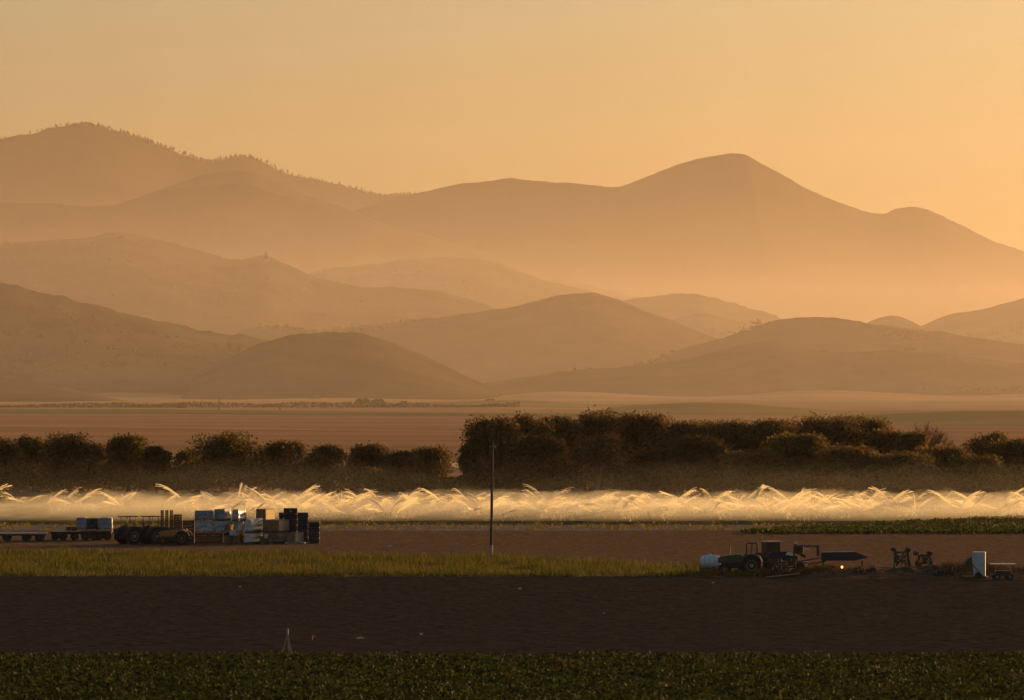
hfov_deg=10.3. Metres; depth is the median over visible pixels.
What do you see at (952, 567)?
disc harrow
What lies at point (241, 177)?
mountain
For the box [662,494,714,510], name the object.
field sprinkler
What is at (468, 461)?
broadleaf tree
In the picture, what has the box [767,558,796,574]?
disc harrow
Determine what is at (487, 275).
hill
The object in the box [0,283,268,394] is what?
hill
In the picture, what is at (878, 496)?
field sprinkler
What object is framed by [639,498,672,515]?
field sprinkler
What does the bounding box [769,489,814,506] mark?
field sprinkler
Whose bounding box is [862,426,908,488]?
broadleaf tree
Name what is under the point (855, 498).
field sprinkler
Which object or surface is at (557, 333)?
hill
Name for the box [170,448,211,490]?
broadleaf tree
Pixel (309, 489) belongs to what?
field sprinkler
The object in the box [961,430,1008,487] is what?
broadleaf tree
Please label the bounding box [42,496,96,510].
field sprinkler
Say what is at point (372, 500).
field sprinkler
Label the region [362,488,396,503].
field sprinkler
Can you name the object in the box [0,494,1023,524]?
irrigated field
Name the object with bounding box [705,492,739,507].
field sprinkler
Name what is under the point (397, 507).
field sprinkler
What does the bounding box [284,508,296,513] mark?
plastic bin
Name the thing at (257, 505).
field sprinkler
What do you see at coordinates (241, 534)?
slatted bin
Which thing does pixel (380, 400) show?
bush
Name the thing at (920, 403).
field
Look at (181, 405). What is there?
bush
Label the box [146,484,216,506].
field sprinkler
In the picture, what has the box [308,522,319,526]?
plastic bin
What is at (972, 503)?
field sprinkler
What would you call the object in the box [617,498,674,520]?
field sprinkler
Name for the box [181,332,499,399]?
hill
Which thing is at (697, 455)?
broadleaf tree
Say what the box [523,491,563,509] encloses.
field sprinkler
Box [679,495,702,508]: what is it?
field sprinkler
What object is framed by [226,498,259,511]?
field sprinkler
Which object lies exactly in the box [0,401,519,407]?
field
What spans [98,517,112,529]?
tarped bin
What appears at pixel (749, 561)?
tractor
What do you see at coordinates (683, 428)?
broadleaf tree
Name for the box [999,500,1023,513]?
field sprinkler
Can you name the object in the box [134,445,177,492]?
broadleaf tree
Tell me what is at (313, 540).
plastic bin
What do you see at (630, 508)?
field sprinkler
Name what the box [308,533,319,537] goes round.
plastic bin
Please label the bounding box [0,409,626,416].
crop field
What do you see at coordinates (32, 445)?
broadleaf tree
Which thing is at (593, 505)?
field sprinkler
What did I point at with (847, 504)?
field sprinkler
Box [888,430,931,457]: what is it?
broadleaf tree
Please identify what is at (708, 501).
field sprinkler
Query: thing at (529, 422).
broadleaf tree
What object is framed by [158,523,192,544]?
compact tractor
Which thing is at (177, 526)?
slatted bin
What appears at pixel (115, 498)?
field sprinkler
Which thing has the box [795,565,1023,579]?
soil bank
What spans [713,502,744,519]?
field sprinkler
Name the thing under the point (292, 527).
plastic bin
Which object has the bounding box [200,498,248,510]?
field sprinkler
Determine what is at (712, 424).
broadleaf tree
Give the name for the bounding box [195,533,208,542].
slatted bin
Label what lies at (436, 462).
broadleaf tree
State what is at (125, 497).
field sprinkler
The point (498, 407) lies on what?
stubble field
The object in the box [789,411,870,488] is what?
broadleaf tree
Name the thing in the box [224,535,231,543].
carton
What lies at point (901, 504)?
field sprinkler
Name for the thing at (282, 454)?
broadleaf tree
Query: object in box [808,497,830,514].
field sprinkler
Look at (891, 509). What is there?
field sprinkler
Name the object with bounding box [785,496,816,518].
field sprinkler
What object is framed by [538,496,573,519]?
field sprinkler
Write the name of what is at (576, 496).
field sprinkler
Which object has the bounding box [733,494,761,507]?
field sprinkler
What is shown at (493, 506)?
field sprinkler
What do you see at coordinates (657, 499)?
field sprinkler
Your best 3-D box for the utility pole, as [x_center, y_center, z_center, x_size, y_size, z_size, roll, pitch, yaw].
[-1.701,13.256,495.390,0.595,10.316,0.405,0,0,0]
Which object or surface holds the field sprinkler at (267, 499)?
on the irrigated field at (32, 513)
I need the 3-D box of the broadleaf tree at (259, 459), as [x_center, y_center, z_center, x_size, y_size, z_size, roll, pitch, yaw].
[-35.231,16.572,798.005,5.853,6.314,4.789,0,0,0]
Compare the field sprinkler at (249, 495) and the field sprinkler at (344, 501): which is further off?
the field sprinkler at (249, 495)
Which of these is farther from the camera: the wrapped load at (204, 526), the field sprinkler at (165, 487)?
the field sprinkler at (165, 487)
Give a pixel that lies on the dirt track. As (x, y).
(365, 527)
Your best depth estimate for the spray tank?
451.81 m
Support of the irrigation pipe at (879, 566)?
on the soil bank
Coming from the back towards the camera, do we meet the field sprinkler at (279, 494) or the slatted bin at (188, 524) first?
the field sprinkler at (279, 494)
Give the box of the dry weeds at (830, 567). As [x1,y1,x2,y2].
[698,561,1023,579]
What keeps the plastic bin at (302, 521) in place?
on the plastic bin at (302, 527)
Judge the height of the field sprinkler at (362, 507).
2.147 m
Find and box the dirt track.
[0,524,1007,530]
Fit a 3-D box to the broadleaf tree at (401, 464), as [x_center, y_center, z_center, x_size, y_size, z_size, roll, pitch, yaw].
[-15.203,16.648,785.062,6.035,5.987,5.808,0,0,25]
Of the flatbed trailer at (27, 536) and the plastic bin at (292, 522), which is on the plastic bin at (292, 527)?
the plastic bin at (292, 522)
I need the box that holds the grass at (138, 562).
[0,546,785,576]
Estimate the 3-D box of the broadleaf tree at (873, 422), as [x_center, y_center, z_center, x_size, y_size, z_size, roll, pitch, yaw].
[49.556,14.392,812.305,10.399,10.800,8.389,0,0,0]
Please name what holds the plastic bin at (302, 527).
on the plastic bin at (305, 533)
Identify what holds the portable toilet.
on the tilled field at (452, 615)
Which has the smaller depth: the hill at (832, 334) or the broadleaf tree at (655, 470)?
the broadleaf tree at (655, 470)
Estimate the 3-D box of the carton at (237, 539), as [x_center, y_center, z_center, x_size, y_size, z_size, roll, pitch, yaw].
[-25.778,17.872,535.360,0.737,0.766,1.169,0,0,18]
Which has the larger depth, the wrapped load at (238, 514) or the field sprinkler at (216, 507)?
the field sprinkler at (216, 507)
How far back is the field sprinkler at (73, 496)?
687.03 m
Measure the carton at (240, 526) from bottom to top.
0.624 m
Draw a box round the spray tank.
[699,554,720,570]
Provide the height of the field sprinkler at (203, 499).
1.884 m
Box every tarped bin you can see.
[76,517,86,529]
[87,518,97,529]
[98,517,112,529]
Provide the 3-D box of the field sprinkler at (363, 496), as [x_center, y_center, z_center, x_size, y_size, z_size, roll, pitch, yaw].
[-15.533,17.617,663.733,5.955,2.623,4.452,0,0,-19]
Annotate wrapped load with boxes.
[194,510,213,520]
[195,521,213,532]
[214,508,231,520]
[214,521,228,532]
[229,521,243,532]
[232,509,246,520]
[245,518,262,532]
[245,532,262,543]
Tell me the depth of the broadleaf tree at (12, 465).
776.66 m
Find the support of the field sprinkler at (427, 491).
on the irrigated field at (32, 513)
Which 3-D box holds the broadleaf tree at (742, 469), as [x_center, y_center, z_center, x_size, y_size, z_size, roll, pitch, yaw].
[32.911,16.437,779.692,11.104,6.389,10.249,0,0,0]
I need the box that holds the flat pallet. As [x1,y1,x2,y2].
[285,542,305,543]
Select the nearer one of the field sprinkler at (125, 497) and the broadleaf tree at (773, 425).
the field sprinkler at (125, 497)
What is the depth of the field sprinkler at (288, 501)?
640.49 m
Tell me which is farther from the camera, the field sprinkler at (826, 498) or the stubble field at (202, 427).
the stubble field at (202, 427)
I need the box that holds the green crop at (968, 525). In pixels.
[740,514,1023,533]
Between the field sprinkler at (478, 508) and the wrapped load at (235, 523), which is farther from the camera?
the field sprinkler at (478, 508)
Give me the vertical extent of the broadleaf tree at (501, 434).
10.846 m
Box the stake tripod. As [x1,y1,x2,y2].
[282,628,291,653]
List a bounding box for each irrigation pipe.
[767,573,799,576]
[863,565,898,567]
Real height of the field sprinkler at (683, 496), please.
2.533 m
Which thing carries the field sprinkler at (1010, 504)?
on the irrigated field at (32, 513)
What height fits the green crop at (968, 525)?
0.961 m
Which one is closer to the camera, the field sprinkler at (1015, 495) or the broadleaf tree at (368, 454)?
the field sprinkler at (1015, 495)
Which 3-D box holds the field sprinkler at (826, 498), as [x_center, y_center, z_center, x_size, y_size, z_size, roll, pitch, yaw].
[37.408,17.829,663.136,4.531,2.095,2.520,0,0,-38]
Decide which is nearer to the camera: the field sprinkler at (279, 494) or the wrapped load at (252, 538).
the wrapped load at (252, 538)
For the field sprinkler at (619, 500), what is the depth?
630.31 m
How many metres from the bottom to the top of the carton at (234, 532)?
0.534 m
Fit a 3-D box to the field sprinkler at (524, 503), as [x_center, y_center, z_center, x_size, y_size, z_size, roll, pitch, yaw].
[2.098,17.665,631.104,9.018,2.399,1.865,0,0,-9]
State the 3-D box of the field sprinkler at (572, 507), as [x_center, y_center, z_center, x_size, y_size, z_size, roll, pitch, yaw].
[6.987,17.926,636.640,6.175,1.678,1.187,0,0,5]
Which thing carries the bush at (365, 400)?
on the ground at (456, 473)
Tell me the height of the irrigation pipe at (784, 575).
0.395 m
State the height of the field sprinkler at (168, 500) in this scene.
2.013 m
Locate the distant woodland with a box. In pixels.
[0,121,414,196]
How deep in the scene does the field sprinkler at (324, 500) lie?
659.76 m
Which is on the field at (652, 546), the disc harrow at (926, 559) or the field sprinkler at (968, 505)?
the disc harrow at (926, 559)
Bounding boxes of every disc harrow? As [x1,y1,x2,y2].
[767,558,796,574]
[853,565,876,572]
[890,547,911,567]
[913,551,932,566]
[931,563,959,575]
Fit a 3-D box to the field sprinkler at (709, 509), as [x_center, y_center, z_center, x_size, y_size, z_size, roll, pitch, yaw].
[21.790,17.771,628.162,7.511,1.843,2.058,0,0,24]
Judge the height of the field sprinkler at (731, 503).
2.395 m
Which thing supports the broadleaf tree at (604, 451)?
on the ground at (456, 473)
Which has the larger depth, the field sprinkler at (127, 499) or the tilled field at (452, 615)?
the field sprinkler at (127, 499)
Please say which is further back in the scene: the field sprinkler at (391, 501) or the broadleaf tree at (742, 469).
the broadleaf tree at (742, 469)
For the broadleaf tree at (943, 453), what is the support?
on the ground at (456, 473)
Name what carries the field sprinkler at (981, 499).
on the irrigated field at (32, 513)
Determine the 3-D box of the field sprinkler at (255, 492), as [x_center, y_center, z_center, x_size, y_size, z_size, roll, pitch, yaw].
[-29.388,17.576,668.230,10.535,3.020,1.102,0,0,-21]
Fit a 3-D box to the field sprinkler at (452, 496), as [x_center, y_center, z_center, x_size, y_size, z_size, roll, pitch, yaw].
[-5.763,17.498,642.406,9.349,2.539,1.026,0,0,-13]
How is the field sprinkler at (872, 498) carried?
on the irrigated field at (32, 513)
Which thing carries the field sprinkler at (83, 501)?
on the irrigated field at (32, 513)
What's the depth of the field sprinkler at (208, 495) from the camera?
664.93 m
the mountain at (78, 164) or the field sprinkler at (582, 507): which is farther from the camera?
the mountain at (78, 164)
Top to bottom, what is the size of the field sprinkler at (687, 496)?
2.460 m
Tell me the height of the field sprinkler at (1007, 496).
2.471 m
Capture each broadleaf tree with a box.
[0,436,28,492]
[14,433,49,490]
[35,431,106,492]
[81,441,109,488]
[96,432,154,491]
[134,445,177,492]
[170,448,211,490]
[177,429,268,492]
[245,446,270,490]
[256,438,313,491]
[298,442,352,492]
[340,440,392,489]
[380,449,424,491]
[409,444,454,489]
[453,413,530,490]
[456,441,489,491]
[490,410,559,489]
[500,430,581,492]
[535,411,589,488]
[566,426,636,493]
[573,405,647,488]
[614,410,676,468]
[615,444,689,492]
[644,418,719,486]
[671,433,737,492]
[699,418,728,484]
[712,448,791,492]
[714,418,764,486]
[752,418,800,454]
[759,431,831,492]
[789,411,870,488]
[810,442,883,492]
[841,413,895,445]
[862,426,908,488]
[862,450,947,493]
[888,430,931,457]
[907,441,974,491]
[937,452,1008,492]
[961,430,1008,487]
[981,438,1023,489]
[1008,451,1023,486]
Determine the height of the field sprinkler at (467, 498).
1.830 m
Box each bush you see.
[176,402,186,407]
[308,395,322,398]
[355,397,369,402]
[371,398,384,402]
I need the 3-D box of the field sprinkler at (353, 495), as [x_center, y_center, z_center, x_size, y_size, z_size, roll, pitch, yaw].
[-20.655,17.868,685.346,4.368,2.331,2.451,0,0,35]
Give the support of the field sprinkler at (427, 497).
on the irrigated field at (32, 513)
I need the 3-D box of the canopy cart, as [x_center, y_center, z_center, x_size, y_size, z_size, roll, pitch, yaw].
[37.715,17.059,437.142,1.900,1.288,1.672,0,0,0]
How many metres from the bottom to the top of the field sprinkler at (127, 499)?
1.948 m
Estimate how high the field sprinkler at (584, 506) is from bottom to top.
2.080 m
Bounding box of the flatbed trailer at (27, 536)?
[0,532,47,540]
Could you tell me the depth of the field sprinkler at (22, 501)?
675.24 m
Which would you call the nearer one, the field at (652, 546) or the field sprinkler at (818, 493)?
the field at (652, 546)
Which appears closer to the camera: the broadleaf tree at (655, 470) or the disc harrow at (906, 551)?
the disc harrow at (906, 551)
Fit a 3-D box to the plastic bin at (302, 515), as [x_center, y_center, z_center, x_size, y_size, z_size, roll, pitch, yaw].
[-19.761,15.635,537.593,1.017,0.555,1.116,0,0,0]
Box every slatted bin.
[174,514,182,523]
[174,524,182,532]
[183,520,194,531]
[190,532,194,542]
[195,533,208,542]
[209,533,222,542]
[224,533,243,541]
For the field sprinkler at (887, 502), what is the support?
on the irrigated field at (32, 513)
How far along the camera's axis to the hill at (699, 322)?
8238.93 m
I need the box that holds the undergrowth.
[0,460,1023,492]
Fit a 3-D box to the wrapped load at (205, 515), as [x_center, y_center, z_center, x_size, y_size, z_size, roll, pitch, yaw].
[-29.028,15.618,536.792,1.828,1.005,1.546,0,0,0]
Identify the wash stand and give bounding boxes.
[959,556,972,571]
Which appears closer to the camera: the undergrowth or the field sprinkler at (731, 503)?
the field sprinkler at (731, 503)
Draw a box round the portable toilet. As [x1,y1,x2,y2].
[954,552,987,578]
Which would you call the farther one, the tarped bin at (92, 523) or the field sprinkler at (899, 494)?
the field sprinkler at (899, 494)
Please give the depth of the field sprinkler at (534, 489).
689.20 m
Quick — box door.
[976,555,983,574]
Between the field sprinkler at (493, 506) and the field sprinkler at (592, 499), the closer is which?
the field sprinkler at (493, 506)
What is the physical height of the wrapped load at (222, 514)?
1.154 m
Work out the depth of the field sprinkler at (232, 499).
675.34 m
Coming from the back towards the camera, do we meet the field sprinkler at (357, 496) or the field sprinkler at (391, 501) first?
the field sprinkler at (357, 496)
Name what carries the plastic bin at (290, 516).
on the plastic bin at (292, 522)
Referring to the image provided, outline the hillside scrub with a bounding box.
[0,233,1023,391]
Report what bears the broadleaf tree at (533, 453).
on the ground at (456, 473)
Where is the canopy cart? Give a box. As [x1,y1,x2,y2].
[990,563,1015,580]
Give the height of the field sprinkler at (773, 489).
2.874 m
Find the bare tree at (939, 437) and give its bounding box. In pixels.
[913,419,954,449]
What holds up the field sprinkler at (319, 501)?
on the irrigated field at (32, 513)
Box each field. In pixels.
[0,401,519,407]
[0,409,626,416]
[0,414,1023,449]
[0,425,465,431]
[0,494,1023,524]
[0,530,1023,576]
[0,576,1023,699]
[310,400,606,409]
[324,400,461,401]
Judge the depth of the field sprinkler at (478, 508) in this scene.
619.72 m
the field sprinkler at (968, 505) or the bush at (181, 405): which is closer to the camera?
the field sprinkler at (968, 505)
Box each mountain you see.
[0,123,406,210]
[0,183,640,300]
[138,171,364,215]
[354,153,1023,325]
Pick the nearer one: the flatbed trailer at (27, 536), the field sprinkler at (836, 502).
the flatbed trailer at (27, 536)
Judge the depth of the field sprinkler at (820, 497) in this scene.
684.59 m
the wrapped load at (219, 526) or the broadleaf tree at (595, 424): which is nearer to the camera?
the wrapped load at (219, 526)
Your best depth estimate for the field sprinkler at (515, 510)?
615.90 m
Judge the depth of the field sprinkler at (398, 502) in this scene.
627.27 m
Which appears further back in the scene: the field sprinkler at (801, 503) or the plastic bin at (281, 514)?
the field sprinkler at (801, 503)
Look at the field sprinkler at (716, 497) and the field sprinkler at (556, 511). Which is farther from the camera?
the field sprinkler at (716, 497)
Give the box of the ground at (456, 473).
[0,400,1023,524]
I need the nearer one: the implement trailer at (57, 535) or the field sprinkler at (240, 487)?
the implement trailer at (57, 535)
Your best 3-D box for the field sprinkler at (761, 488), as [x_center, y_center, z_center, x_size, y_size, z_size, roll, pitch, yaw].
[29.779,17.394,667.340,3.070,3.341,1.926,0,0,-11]
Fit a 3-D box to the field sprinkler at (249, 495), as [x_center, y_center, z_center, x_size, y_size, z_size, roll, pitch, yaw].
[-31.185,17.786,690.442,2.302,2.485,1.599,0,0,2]
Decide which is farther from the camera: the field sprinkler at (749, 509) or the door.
the field sprinkler at (749, 509)
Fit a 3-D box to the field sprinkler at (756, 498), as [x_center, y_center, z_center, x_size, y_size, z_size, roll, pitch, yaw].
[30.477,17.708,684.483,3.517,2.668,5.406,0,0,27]
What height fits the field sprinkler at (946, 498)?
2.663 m
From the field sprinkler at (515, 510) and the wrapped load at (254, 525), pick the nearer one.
the wrapped load at (254, 525)
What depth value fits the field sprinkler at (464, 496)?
679.01 m
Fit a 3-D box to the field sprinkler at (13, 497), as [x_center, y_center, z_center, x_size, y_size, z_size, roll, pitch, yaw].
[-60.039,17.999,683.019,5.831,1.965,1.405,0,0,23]
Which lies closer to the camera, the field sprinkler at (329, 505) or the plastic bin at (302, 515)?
the plastic bin at (302, 515)
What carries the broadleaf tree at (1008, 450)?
on the ground at (456, 473)
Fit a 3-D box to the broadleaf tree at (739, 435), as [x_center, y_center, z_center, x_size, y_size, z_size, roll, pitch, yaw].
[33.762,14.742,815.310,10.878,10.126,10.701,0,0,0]
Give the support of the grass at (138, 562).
on the field at (652, 546)
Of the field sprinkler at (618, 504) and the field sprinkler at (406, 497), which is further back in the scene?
the field sprinkler at (406, 497)
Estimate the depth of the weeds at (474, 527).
594.12 m
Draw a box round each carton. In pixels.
[224,524,234,529]
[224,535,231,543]
[229,530,238,535]
[232,536,243,543]
[237,524,244,529]
[260,538,272,544]
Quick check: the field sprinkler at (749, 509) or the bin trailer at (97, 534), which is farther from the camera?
the field sprinkler at (749, 509)
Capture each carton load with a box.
[256,508,274,519]
[263,519,289,532]
[264,532,287,543]
[287,532,303,541]
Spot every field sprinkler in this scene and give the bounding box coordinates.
[0,484,22,505]
[1,492,27,504]
[3,495,58,506]
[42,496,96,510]
[45,490,71,513]
[52,495,97,512]
[65,487,88,506]
[81,488,102,506]
[89,491,120,512]
[95,492,146,509]
[118,493,140,506]
[120,492,142,503]
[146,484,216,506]
[162,494,183,509]
[173,495,217,512]
[187,502,250,517]
[189,492,218,506]
[190,491,241,507]
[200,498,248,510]
[223,494,250,508]
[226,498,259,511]
[237,482,252,505]
[239,491,289,510]
[243,487,290,507]
[245,499,278,508]
[246,486,264,502]
[247,504,277,515]
[252,493,278,507]
[276,500,318,517]
[279,499,317,513]
[288,484,324,507]
[294,493,339,513]
[295,486,323,506]
[297,494,327,517]
[311,491,352,512]
[315,499,340,518]
[319,493,369,512]
[326,491,353,507]
[328,503,376,521]
[334,499,358,514]
[337,497,394,517]
[342,489,359,500]
[351,491,388,510]
[352,496,386,520]
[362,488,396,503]
[369,496,428,514]
[389,499,412,519]
[394,494,417,511]
[396,500,422,516]
[396,501,419,518]
[397,494,450,508]
[399,492,432,510]
[402,496,451,513]
[404,488,425,508]
[410,489,434,508]
[412,488,461,509]
[420,500,441,511]
[438,492,489,505]
[441,495,470,513]
[442,494,495,513]
[448,488,486,506]
[448,492,526,512]
[453,496,503,514]
[458,498,522,518]
[467,503,512,520]
[485,498,522,516]
[485,501,550,514]
[486,495,540,503]
[503,502,534,519]
[505,501,561,516]
[511,484,580,502]
[517,489,537,502]
[517,497,544,511]
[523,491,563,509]
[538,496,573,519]
[542,508,572,517]
[548,491,566,512]
[551,503,598,516]
[557,496,610,512]
[568,502,612,520]
[571,495,585,512]
[571,503,603,515]
[585,496,613,509]
[586,493,604,509]
[587,495,642,515]
[602,494,626,506]
[611,500,624,512]
[613,496,631,518]
[615,495,655,515]
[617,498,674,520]
[620,498,653,518]
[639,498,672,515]
[643,493,673,508]
[655,487,705,506]
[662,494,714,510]
[662,497,700,512]
[675,489,706,507]
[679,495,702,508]
[684,504,735,516]
[688,488,749,505]
[697,498,722,515]
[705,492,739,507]
[711,496,748,514]
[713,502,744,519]
[717,494,745,511]
[720,491,764,510]
[723,498,781,516]
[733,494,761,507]
[743,497,803,516]
[746,486,768,505]
[747,499,813,521]
[751,484,777,510]
[754,486,824,508]
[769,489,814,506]
[769,493,779,512]
[780,494,828,514]
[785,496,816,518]
[790,494,851,503]
[790,496,851,517]
[799,487,827,505]
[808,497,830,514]
[811,491,859,509]
[816,494,835,510]
[825,497,863,513]
[828,497,883,518]
[835,488,886,504]
[837,496,867,515]
[838,493,903,507]
[840,492,865,507]
[841,501,883,514]
[852,490,928,513]
[855,487,887,506]
[873,505,912,516]
[881,494,919,512]
[881,500,906,511]
[893,496,923,511]
[899,494,915,515]
[923,490,953,511]
[937,491,983,510]
[943,495,1005,515]
[946,491,969,512]
[959,494,982,514]
[962,498,991,512]
[970,503,1021,512]
[998,491,1018,508]
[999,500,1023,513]
[1003,497,1023,513]
[1004,491,1023,511]
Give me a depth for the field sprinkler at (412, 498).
677.07 m
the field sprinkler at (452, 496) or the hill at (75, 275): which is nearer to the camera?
the field sprinkler at (452, 496)
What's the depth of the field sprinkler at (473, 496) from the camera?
655.45 m
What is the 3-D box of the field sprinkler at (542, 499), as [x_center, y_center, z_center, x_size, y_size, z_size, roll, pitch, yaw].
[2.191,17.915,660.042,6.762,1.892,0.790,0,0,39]
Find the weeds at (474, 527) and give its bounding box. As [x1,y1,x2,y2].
[0,520,1012,530]
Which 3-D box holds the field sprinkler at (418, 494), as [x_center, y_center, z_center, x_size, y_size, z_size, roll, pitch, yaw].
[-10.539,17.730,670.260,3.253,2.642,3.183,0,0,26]
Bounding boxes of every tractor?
[115,516,150,543]
[140,516,176,543]
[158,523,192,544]
[717,543,763,574]
[738,535,780,570]
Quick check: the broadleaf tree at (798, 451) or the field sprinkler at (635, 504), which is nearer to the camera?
the field sprinkler at (635, 504)
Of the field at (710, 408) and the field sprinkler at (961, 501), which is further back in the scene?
the field at (710, 408)
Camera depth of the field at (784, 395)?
4454.60 m
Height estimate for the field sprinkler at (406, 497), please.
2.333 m
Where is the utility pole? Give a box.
[489,443,495,556]
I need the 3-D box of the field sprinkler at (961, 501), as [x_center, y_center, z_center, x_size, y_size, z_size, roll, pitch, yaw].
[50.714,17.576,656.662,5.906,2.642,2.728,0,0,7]
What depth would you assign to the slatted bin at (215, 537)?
536.03 m
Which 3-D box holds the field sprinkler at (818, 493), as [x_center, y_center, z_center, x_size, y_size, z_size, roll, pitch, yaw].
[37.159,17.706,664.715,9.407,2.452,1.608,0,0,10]
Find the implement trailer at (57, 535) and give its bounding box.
[50,531,81,539]
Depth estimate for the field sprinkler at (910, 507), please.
635.29 m
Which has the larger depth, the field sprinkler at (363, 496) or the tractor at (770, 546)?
the field sprinkler at (363, 496)
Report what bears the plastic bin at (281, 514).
on the plastic bin
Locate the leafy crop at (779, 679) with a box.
[0,648,1023,699]
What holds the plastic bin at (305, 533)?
on the plastic bin
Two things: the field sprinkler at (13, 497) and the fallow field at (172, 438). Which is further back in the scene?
the fallow field at (172, 438)
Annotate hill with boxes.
[0,232,494,334]
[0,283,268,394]
[0,383,118,401]
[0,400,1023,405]
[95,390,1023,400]
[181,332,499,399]
[233,292,718,383]
[308,257,621,308]
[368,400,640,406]
[483,343,1023,396]
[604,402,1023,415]
[623,293,779,324]
[650,317,1023,363]
[672,313,759,338]
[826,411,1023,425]
[868,315,928,330]
[922,298,1023,343]
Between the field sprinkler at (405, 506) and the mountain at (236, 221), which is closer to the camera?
the field sprinkler at (405, 506)
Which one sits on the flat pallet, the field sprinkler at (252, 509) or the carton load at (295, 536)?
the carton load at (295, 536)
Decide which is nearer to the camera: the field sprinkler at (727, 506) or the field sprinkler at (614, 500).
the field sprinkler at (727, 506)
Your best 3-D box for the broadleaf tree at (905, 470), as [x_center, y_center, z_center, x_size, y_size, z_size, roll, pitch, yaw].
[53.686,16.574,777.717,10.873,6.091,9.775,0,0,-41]
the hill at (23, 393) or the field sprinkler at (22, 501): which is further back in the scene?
the hill at (23, 393)
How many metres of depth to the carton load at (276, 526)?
535.37 m
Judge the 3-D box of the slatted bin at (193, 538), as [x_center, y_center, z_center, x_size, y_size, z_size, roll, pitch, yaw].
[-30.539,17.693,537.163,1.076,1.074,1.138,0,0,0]
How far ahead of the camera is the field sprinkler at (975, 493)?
664.45 m
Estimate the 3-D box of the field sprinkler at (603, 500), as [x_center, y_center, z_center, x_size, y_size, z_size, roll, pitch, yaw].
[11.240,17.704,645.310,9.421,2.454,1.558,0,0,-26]
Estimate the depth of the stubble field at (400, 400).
4268.27 m
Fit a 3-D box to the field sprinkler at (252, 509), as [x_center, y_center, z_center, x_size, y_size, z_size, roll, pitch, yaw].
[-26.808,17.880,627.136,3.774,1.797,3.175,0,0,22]
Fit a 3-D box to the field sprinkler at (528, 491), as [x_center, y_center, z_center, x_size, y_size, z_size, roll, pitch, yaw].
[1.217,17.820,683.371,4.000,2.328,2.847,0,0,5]
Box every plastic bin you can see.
[279,512,283,517]
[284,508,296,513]
[284,514,296,519]
[289,520,296,524]
[289,525,296,530]
[297,512,307,518]
[297,519,307,524]
[297,525,307,530]
[297,531,307,536]
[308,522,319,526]
[308,527,319,532]
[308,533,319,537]
[308,538,319,542]
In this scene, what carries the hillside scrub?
on the hill at (75, 275)
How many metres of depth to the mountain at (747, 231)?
13791.61 m
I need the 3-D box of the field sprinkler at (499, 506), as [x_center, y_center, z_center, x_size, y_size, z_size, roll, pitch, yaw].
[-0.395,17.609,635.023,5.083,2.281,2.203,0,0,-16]
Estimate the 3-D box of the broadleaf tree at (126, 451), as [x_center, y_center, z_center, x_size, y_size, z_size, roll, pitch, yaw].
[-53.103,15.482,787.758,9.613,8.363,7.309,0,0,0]
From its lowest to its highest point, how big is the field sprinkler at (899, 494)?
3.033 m
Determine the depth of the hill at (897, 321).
7568.65 m
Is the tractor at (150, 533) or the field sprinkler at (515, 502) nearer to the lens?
the tractor at (150, 533)
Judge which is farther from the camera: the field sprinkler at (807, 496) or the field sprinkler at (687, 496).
the field sprinkler at (807, 496)
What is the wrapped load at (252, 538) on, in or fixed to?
on the field at (652, 546)
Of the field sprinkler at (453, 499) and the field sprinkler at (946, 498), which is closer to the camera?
the field sprinkler at (453, 499)
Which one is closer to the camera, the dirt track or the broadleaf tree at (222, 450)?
the dirt track
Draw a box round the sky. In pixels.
[0,0,1023,250]
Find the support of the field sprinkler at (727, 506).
on the irrigated field at (32, 513)
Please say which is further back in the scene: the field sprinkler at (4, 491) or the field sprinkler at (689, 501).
the field sprinkler at (4, 491)
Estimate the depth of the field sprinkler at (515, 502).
670.10 m
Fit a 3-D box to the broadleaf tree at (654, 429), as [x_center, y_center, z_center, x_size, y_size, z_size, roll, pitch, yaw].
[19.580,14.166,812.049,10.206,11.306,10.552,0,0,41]
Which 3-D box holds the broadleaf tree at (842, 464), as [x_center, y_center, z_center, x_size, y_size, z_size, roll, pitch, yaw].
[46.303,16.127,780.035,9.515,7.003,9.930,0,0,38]
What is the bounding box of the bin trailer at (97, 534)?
[81,530,114,539]
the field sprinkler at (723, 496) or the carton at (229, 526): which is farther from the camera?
the field sprinkler at (723, 496)
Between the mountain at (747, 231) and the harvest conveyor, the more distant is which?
the mountain at (747, 231)
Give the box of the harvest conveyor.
[768,542,867,570]
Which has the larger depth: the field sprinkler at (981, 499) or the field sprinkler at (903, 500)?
the field sprinkler at (903, 500)
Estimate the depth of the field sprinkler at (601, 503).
661.94 m
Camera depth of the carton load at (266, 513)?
539.19 m
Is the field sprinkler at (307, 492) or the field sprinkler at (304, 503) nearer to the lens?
the field sprinkler at (304, 503)
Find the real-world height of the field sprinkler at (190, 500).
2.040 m
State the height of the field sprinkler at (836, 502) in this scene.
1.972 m
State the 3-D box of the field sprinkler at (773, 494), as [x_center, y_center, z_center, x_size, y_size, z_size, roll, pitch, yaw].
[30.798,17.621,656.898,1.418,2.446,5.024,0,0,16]
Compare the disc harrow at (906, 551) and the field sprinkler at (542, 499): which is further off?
the field sprinkler at (542, 499)
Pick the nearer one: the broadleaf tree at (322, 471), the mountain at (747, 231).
the broadleaf tree at (322, 471)

